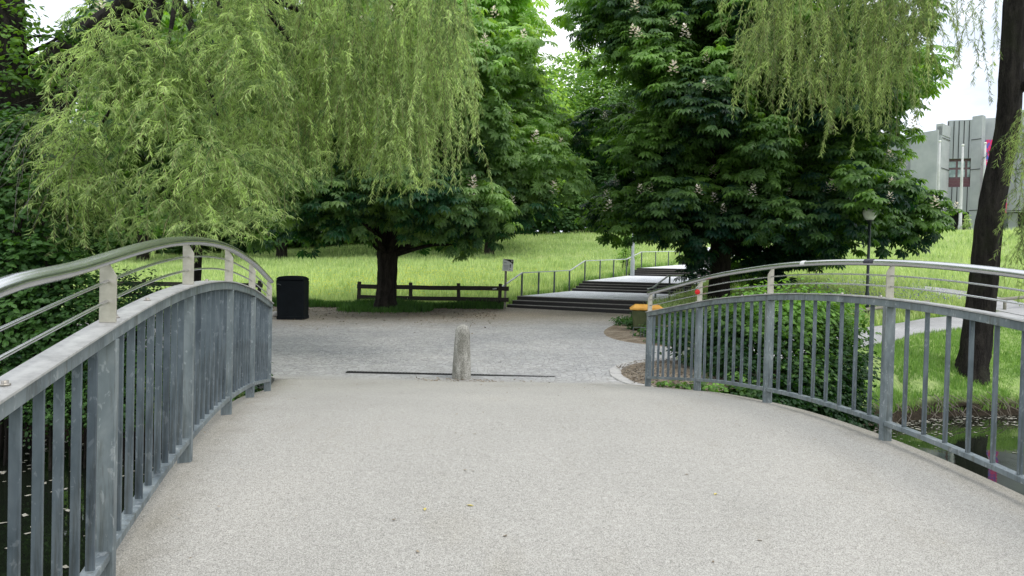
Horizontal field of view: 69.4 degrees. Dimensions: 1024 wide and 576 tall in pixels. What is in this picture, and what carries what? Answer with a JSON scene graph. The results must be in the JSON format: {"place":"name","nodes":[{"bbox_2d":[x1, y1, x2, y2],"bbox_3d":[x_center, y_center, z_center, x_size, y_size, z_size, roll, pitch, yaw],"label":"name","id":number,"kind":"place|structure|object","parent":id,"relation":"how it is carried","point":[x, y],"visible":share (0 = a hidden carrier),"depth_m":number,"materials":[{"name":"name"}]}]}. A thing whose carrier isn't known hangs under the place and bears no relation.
{"place":"outdoors","nodes":[
{"label":"outdoors","id":0,"kind":"place"},
{"bbox_2d":[80,307,690,388],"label":"plaza","id":1,"kind":"structure","parent":0,"point":[562,346],"depth_m":15.50,"materials":[{"name":"stone"}]},
{"bbox_2d":[59,0,324,280],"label":"chestnut tree","id":2,"kind":"object","parent":1,"relation":"on","point":[268,246],"visible":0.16,"depth_m":17.63,"materials":[{"name":"green plant"}]},
{"bbox_2d":[276,276,308,319],"bbox_3d":[-6.462,0.274,21.792,0.818,1.280,0.833,1,1,-4],"label":"litter container","id":3,"kind":"object","parent":1,"relation":"on","point":[292,293],"visible":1,"depth_m":21.45,"materials":[{"name":"black plastic"}]},
{"bbox_2d":[336,301,433,313],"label":"tuft grass","id":4,"kind":"structure","parent":1,"relation":"on","point":[401,307],"depth_m":25.12,"materials":[{"name":"green plant"}]},
{"bbox_2d":[272,306,497,333],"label":"leaf litter","id":5,"kind":"object","parent":1,"relation":"on","point":[403,313],"visible":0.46,"depth_m":24.29,"materials":[{"name":"brown plant"}]},
{"bbox_2d":[241,0,597,308],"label":"chestnut tree","id":6,"kind":"object","parent":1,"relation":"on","point":[528,170],"visible":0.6,"depth_m":23.07,"materials":[{"name":"green plant"}]},
{"bbox_2d":[346,371,553,376],"bbox_3d":[-0.962,1.359,11.646,3.295,0.015,0.102,1,1,0],"label":"slot drain","id":7,"kind":"object","parent":1,"relation":"on","point":[440,373],"visible":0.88,"depth_m":11.60,"materials":[{"name":"metal"}]},
{"bbox_2d":[452,324,470,379],"bbox_3d":[-0.762,1.008,11.270,0.300,0.915,0.300,1,1,-23],"label":"stone bollard","id":8,"kind":"object","parent":1,"relation":"on","point":[461,368],"visible":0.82,"depth_m":11.16,"materials":[{"name":"stone"}]},
{"bbox_2d":[416,376,549,382],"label":"leaf litter","id":9,"kind":"object","parent":1,"relation":"on","point":[465,379],"visible":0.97,"depth_m":11.04,"materials":[{"name":"brown plant"}]},
{"bbox_2d":[502,259,513,308],"bbox_3d":[-0.152,-0.113,26.967,0.423,1.900,0.121,2,1,16],"label":"info sign","id":10,"kind":"object","parent":1,"relation":"on","point":[507,265],"visible":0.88,"depth_m":26.93,"materials":[{"name":"metal"}]},
{"bbox_2d":[604,321,690,346],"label":"planted island","id":11,"kind":"structure","parent":1,"relation":"on","point":[620,333],"depth_m":18.40,"materials":[{"name":"brown soil"}]},
{"bbox_2d":[630,304,662,328],"bbox_3d":[3.573,0.762,19.615,0.900,0.650,0.720,2,1,8],"label":"grit bin","id":12,"kind":"object","parent":11,"relation":"on","point":[639,312],"visible":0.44,"depth_m":19.35,"materials":[{"name":"green plastic"}]},
{"bbox_2d":[609,310,717,344],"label":"island plants","id":13,"kind":"object","parent":11,"relation":"on","point":[626,321],"visible":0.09,"depth_m":20.61,"materials":[{"name":"green plant"}]},
{"bbox_2d":[0,415,1023,575],"bbox_3d":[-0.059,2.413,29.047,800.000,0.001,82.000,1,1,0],"label":"water","id":14,"kind":"structure","parent":0,"point":[1006,441],"depth_m":11.00,"materials":[{"name":"black liquid"}]},
{"bbox_2d":[0,415,1017,567],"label":"floating debris","id":15,"kind":"object","parent":14,"relation":"on","point":[25,514],"visible":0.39,"depth_m":13.64,"materials":[{"name":"green plant"}]},
{"bbox_2d":[23,230,1023,450],"bbox_3d":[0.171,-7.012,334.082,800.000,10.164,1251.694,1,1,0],"label":"ground","id":16,"kind":"structure","parent":0,"point":[915,415],"depth_m":21.75,"materials":[{"name":"green plant"}]},
{"bbox_2d":[0,0,95,436],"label":"ivy tree","id":17,"kind":"object","parent":16,"relation":"on","point":[17,82],"visible":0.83,"depth_m":12.43,"materials":[{"name":"green plant"}]},
{"bbox_2d":[27,40,83,217],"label":"background tree","id":18,"kind":"object","parent":16,"relation":"on","point":[70,119],"depth_m":61.92,"materials":[{"name":"green plant"}]},
{"bbox_2d":[0,90,132,466],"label":"leafy shrub","id":19,"kind":"object","parent":16,"relation":"on","point":[15,248],"visible":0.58,"depth_m":10.72,"materials":[{"name":"green plant"}]},
{"bbox_2d":[0,254,180,470],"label":"riverside shrub","id":20,"kind":"object","parent":16,"relation":"on","point":[49,411],"visible":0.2,"depth_m":10.52,"materials":[{"name":"green plant"}]},
{"bbox_2d":[45,365,161,427],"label":"bank grass","id":21,"kind":"structure","parent":16,"relation":"on","point":[86,404],"depth_m":12.71,"materials":[{"name":"green plant"}]},
{"bbox_2d":[52,5,181,261],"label":"background tree","id":22,"kind":"object","parent":16,"relation":"on","point":[145,256],"visible":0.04,"depth_m":60.21,"materials":[{"name":"green plant"}]},
{"bbox_2d":[117,279,262,296],"bbox_3d":[-12.053,0.297,27.671,5.388,1.280,0.147,1,1,-3],"label":"wooden fence","id":23,"kind":"object","parent":16,"relation":"on","point":[260,283],"visible":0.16,"depth_m":27.56,"materials":[{"name":"brown wood"}]},
{"bbox_2d":[145,336,274,416],"bbox_3d":[-4.263,1.846,10.547,2.158,2.865,1.546,2,1,23],"label":"riverside shrub","id":24,"kind":"object","parent":16,"relation":"on","point":[244,392],"visible":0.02,"depth_m":10.45,"materials":[{"name":"green plant"}]},
{"bbox_2d":[0,0,493,353],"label":"willow tree","id":25,"kind":"object","parent":16,"relation":"on","point":[108,25],"visible":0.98,"depth_m":11.39,"materials":[{"name":"green plant"}]},
{"bbox_2d":[237,75,368,258],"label":"background tree","id":26,"kind":"object","parent":16,"relation":"on","point":[281,252],"visible":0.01,"depth_m":63.55,"materials":[{"name":"green plant"}]},
{"bbox_2d":[61,230,678,306],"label":"meadow grass","id":27,"kind":"structure","parent":16,"relation":"on","point":[292,266],"depth_m":45.05,"materials":[{"name":"green plant"}]},
{"bbox_2d":[61,143,681,254],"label":"hedge","id":28,"kind":"object","parent":16,"relation":"on","point":[600,174],"visible":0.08,"depth_m":74.63,"materials":[{"name":"green plant"}]},
{"bbox_2d":[272,295,503,309],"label":"tuft grass","id":29,"kind":"structure","parent":16,"relation":"on","point":[479,304],"depth_m":26.87,"materials":[{"name":"green plant"}]},
{"bbox_2d":[357,281,508,303],"bbox_3d":[-2.981,0.413,27.438,5.825,1.279,0.190,2,1,10],"label":"wooden fence","id":30,"kind":"object","parent":16,"relation":"on","point":[458,288],"visible":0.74,"depth_m":27.27,"materials":[{"name":"brown wood"}]},
{"bbox_2d":[215,247,650,299],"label":"buttercups","id":31,"kind":"object","parent":16,"relation":"on","point":[411,278],"visible":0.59,"depth_m":37.19,"materials":[{"name":"yellow plant"}]},
{"bbox_2d":[483,64,574,254],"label":"background tree","id":32,"kind":"object","parent":16,"relation":"on","point":[554,95],"depth_m":60.41,"materials":[{"name":"green plant"}]},
{"bbox_2d":[533,62,597,209],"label":"background tree","id":33,"kind":"object","parent":16,"relation":"on","point":[571,107],"visible":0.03,"depth_m":75.28,"materials":[{"name":"green plant"}]},
{"bbox_2d":[493,251,679,295],"bbox_3d":[7.937,-2.071,44.178,0.060,4.852,38.903,2,1,26],"label":"stair handrail","id":34,"kind":"object","parent":16,"relation":"on","point":[538,272],"visible":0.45,"depth_m":34.32,"materials":[{"name":"grey metal"}]},
{"bbox_2d":[549,45,636,165],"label":"background tree","id":35,"kind":"object","parent":16,"relation":"on","point":[585,79],"visible":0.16,"depth_m":82.06,"materials":[{"name":"green plant"}]},
{"bbox_2d":[507,253,683,303],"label":"edge grass","id":36,"kind":"structure","parent":16,"relation":"on","point":[620,274],"depth_m":37.24,"materials":[{"name":"green plant"}]},
{"bbox_2d":[507,247,734,313],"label":"park stairs","id":37,"kind":"structure","parent":16,"relation":"on","point":[622,294],"depth_m":30.55,"materials":[{"name":"grey concrete"}]},
{"bbox_2d":[647,272,697,301],"bbox_3d":[6.813,-0.271,29.982,0.060,1.690,9.402,2,1,26],"label":"stair handrail","id":38,"kind":"object","parent":37,"relation":"on","point":[659,282],"visible":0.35,"depth_m":28.42,"materials":[{"name":"grey metal"}]},
{"bbox_2d":[584,60,664,142],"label":"background tree","id":39,"kind":"object","parent":16,"relation":"on","point":[615,100],"depth_m":76.95,"materials":[{"name":"green plant"}]},
{"bbox_2d":[612,233,642,267],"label":"young tree","id":40,"kind":"object","parent":16,"relation":"on","point":[625,253],"visible":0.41,"depth_m":43.88,"materials":[{"name":"green plant"}]},
{"bbox_2d":[630,172,634,275],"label":"street lamp","id":41,"kind":"object","parent":16,"relation":"on","point":[632,266],"visible":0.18,"depth_m":40.50,"materials":[{"name":"grey metal"}]},
{"bbox_2d":[609,359,670,386],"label":"kerb","id":42,"kind":"structure","parent":16,"relation":"on","point":[615,373],"depth_m":11.97,"materials":[{"name":"stone"}]},
{"bbox_2d":[616,357,793,390],"bbox_3d":[3.300,1.389,12.674,2.561,0.129,4.812,2,1,44],"label":"bark chip bed","id":43,"kind":"object","parent":16,"relation":"on","point":[641,377],"visible":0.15,"depth_m":11.86,"materials":[{"name":"brown wood"}]},
{"bbox_2d":[651,380,732,393],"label":"ground plants","id":44,"kind":"object","parent":43,"relation":"on","point":[714,387],"visible":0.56,"depth_m":10.47,"materials":[{"name":"green plant"}]},
{"bbox_2d":[676,347,797,392],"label":"bed grass","id":45,"kind":"structure","parent":16,"relation":"on","point":[693,361],"depth_m":12.84,"materials":[{"name":"green plant"}]},
{"bbox_2d":[550,0,967,298],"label":"chestnut tree","id":46,"kind":"object","parent":16,"relation":"on","point":[750,189],"visible":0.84,"depth_m":23.67,"materials":[{"name":"green plant"}]},
{"bbox_2d":[655,277,881,432],"bbox_3d":[4.644,1.672,12.102,4.236,3.705,4.726,1,1,0],"label":"bank bush","id":47,"kind":"object","parent":16,"relation":"on","point":[847,362],"visible":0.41,"depth_m":12.15,"materials":[{"name":"green plant"}]},
{"bbox_2d":[642,226,1023,327],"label":"grass","id":48,"kind":"structure","parent":16,"relation":"on","point":[1010,282],"depth_m":32.16,"materials":[{"name":"green plant"}]},
{"bbox_2d":[769,130,897,290],"bbox_3d":[12.138,-4.489,32.631,7.328,9.649,8.650,1,1,-42],"label":"chestnut tree","id":49,"kind":"object","parent":16,"relation":"on","point":[839,266],"depth_m":30.57,"materials":[{"name":"green plant"}]},
{"bbox_2d":[739,275,962,302],"bbox_3d":[13.821,0.053,27.753,10.593,1.192,6.578,1,1,0],"label":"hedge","id":50,"kind":"object","parent":16,"relation":"on","point":[872,286],"visible":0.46,"depth_m":27.88,"materials":[{"name":"green plant"}]},
{"bbox_2d":[862,208,876,317],"bbox_3d":[10.733,-0.647,22.288,0.430,3.650,0.430,1,1,0],"label":"park lamp","id":51,"kind":"object","parent":16,"relation":"on","point":[868,216],"visible":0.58,"depth_m":22.24,"materials":[{"name":"black metal"}]},
{"bbox_2d":[717,0,1023,384],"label":"willow tree","id":52,"kind":"object","parent":16,"relation":"on","point":[989,228],"visible":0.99,"depth_m":15.81,"materials":[{"name":"green plant"}]},
{"bbox_2d":[848,300,929,314],"bbox_3d":[11.637,0.785,22.862,4.813,0.835,0.108,1,1,-34],"label":"timber barrier","id":53,"kind":"object","parent":16,"relation":"on","point":[877,308],"visible":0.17,"depth_m":22.41,"materials":[{"name":"wood"}]},
{"bbox_2d":[852,314,1021,413],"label":"grass","id":54,"kind":"structure","parent":16,"relation":"on","point":[914,361],"depth_m":18.10,"materials":[{"name":"green plant"}]},
{"bbox_2d":[937,140,940,199],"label":"flagpole","id":55,"kind":"object","parent":16,"relation":"on","point":[938,173],"visible":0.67,"depth_m":65.73,"materials":[{"name":"white metal"}]},
{"bbox_2d":[863,391,1018,431],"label":"plants","id":56,"kind":"object","parent":16,"relation":"on","point":[955,407],"visible":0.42,"depth_m":16.43,"materials":[{"name":"green plant"}]},
{"bbox_2d":[890,111,1023,229],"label":"concrete building","id":57,"kind":"structure","parent":16,"relation":"on","point":[974,134],"depth_m":75.13,"materials":[{"name":"grey concrete"}]},
{"bbox_2d":[949,159,970,178],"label":"window","id":58,"kind":"structure","parent":57,"relation":"in","point":[954,164],"depth_m":75.74,"materials":[{"name":"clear glass"}]},
{"bbox_2d":[985,140,1006,211],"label":"facade banner","id":59,"kind":"object","parent":57,"relation":"attached to","point":[988,145],"visible":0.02,"depth_m":72.98,"materials":[{"name":"pink fabric"}]},
{"bbox_2d":[958,144,963,229],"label":"flagpole","id":60,"kind":"object","parent":16,"relation":"on","point":[961,192],"visible":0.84,"depth_m":64.75,"materials":[{"name":"white metal"}]},
{"bbox_2d":[960,215,972,229],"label":"young tree","id":61,"kind":"object","parent":16,"relation":"on","point":[967,224],"visible":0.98,"depth_m":63.82,"materials":[{"name":"green plant"}]},
{"bbox_2d":[983,142,986,176],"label":"flagpole","id":62,"kind":"object","parent":16,"relation":"on","point":[984,162],"visible":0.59,"depth_m":65.73,"materials":[{"name":"white metal"}]},
{"bbox_2d":[997,296,1023,309],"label":"timber barrier","id":63,"kind":"object","parent":16,"relation":"on","point":[1009,298],"visible":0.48,"depth_m":24.75,"materials":[{"name":"grey wood"}]},
{"bbox_2d":[25,0,1023,231],"label":"sky","id":64,"kind":"structure","parent":0,"point":[963,101],"materials":[{"name":"white"}]},
{"bbox_2d":[754,311,1023,357],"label":"path","id":65,"kind":"structure","parent":0,"point":[918,325],"depth_m":21.23,"materials":[{"name":"concrete"}]},
{"bbox_2d":[835,280,1023,315],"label":"path","id":66,"kind":"structure","parent":0,"point":[1016,309],"depth_m":25.51,"materials":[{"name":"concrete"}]},
{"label":"bridge abutment","id":67,"kind":"structure","parent":0,"visible":0},
{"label":"bridge girders","id":68,"kind":"structure","parent":67,"relation":"on","visible":0},
{"bbox_2d":[116,379,1023,575],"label":"bridge deck","id":69,"kind":"structure","parent":68,"relation":"on","point":[604,481],"depth_m":4.09,"materials":[{"name":"grey concrete"}]},
{"bbox_2d":[0,236,273,575],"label":"bridge railing","id":70,"kind":"object","parent":69,"relation":"on","point":[217,360],"visible":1,"depth_m":3.11,"materials":[{"name":"metal"}]},
{"bbox_2d":[178,384,919,561],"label":"deck litter","id":71,"kind":"object","parent":69,"relation":"on","point":[464,469],"visible":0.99,"depth_m":4.72,"materials":[{"name":"brown plant"}]},
{"bbox_2d":[645,259,1023,484],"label":"bridge railing","id":72,"kind":"object","parent":69,"relation":"on","point":[891,304],"visible":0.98,"depth_m":5.84,"materials":[{"name":"metal"}]},
{"bbox_2d":[863,259,873,263],"bbox_3d":[2.731,-0.206,5.653,0.027,0.039,0.112,1,1,-10],"label":"sticker","id":73,"kind":"object","parent":72,"relation":"attached to","point":[867,260],"visible":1,"depth_m":5.65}
]}

